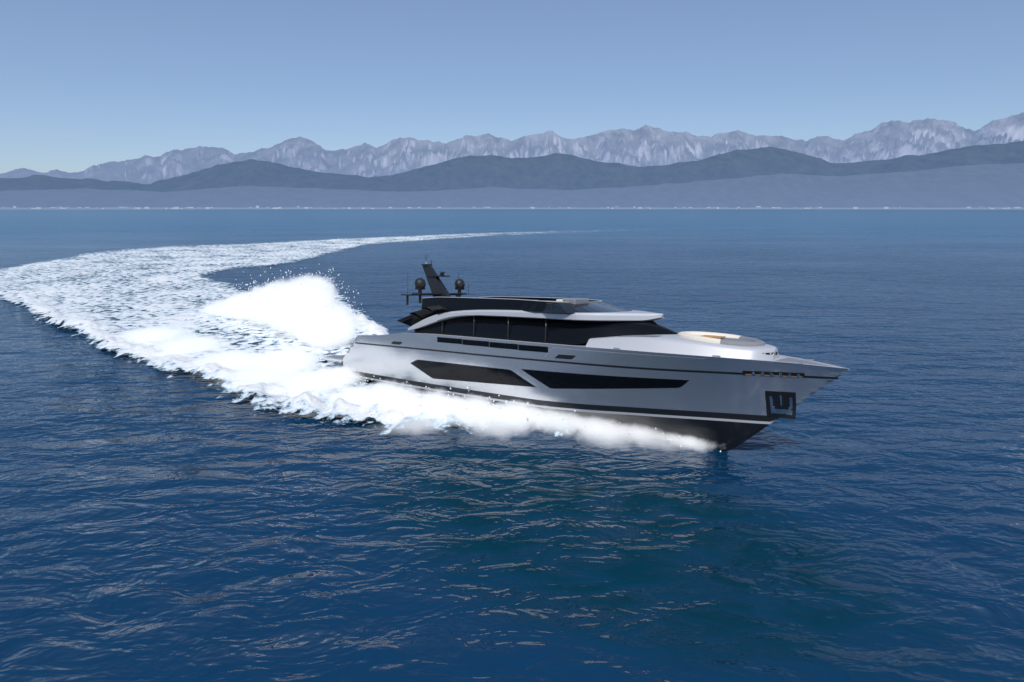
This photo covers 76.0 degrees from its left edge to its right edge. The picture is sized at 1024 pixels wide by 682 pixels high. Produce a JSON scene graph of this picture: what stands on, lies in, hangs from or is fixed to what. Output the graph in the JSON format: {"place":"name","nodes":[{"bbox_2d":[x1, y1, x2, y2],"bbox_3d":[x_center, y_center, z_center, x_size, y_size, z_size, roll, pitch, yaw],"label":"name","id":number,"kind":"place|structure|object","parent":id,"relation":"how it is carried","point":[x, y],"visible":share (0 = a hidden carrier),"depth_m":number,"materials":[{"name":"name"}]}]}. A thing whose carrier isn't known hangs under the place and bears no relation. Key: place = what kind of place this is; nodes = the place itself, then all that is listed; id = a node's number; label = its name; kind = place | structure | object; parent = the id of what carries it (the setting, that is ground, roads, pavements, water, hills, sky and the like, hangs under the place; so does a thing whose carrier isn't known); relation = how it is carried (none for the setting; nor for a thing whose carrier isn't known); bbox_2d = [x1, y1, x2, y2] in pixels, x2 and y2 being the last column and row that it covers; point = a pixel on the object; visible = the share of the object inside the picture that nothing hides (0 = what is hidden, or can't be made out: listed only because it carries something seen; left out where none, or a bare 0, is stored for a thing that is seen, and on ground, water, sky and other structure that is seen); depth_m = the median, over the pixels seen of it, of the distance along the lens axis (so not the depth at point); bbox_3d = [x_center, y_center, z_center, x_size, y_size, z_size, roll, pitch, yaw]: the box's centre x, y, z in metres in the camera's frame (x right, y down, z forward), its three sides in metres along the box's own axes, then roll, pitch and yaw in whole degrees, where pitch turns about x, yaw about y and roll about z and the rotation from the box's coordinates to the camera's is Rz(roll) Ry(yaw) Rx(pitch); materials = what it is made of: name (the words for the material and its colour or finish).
{"place":"outdoors","nodes":[
{"label":"outdoors","id":0,"kind":"place"},
{"bbox_2d":[0,209,1023,681],"bbox_3d":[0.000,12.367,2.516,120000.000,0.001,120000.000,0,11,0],"label":"sea","id":1,"kind":"structure","parent":0,"point":[860,519],"depth_m":30.16,"materials":[{"name":"liquid"}]},
{"bbox_2d":[0,226,864,443],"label":"wake foam","id":2,"kind":"object","parent":1,"relation":"on","point":[235,372],"visible":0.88,"depth_m":69.99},
{"bbox_2d":[208,267,720,452],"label":"spray droplets","id":3,"kind":"object","parent":2,"relation":"on","point":[327,297],"visible":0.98,"depth_m":61.85,"materials":[{"name":"white liquid"}]},
{"bbox_2d":[324,257,848,450],"bbox_3d":[1.440,-0.299,42.244,37.030,10.848,7.604,5,7,39],"label":"yacht","id":4,"kind":"object","parent":1,"relation":"on","point":[600,362],"visible":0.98,"depth_m":36.43,"materials":[{"name":"silver metal"}]},
{"bbox_2d":[0,163,1023,207],"bbox_3d":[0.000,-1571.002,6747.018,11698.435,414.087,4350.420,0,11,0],"label":"hills","id":5,"kind":"structure","parent":0,"point":[989,185],"depth_m":6140.55,"materials":[{"name":"blue"}]},
{"bbox_2d":[0,112,1023,183],"bbox_3d":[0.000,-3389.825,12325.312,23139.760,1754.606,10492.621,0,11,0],"label":"mountains","id":6,"kind":"structure","parent":0,"point":[644,145],"depth_m":12549.82,"materials":[{"name":"grey stone"}]},
{"bbox_2d":[0,141,1023,191],"bbox_3d":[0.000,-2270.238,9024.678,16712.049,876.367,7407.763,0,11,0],"label":"mountains","id":7,"kind":"structure","parent":0,"point":[555,171],"depth_m":8703.77,"materials":[{"name":"grey stone"}]},
{"bbox_2d":[0,206,1023,208],"bbox_3d":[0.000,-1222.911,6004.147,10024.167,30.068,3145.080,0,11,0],"label":"shoreline","id":8,"kind":"structure","parent":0,"point":[298,207],"depth_m":5559.89,"materials":[{"name":"stone"}]},
{"bbox_2d":[0,0,1023,173],"label":"sky","id":9,"kind":"structure","parent":0,"point":[84,84],"materials":[{"name":"blue"}]}
]}

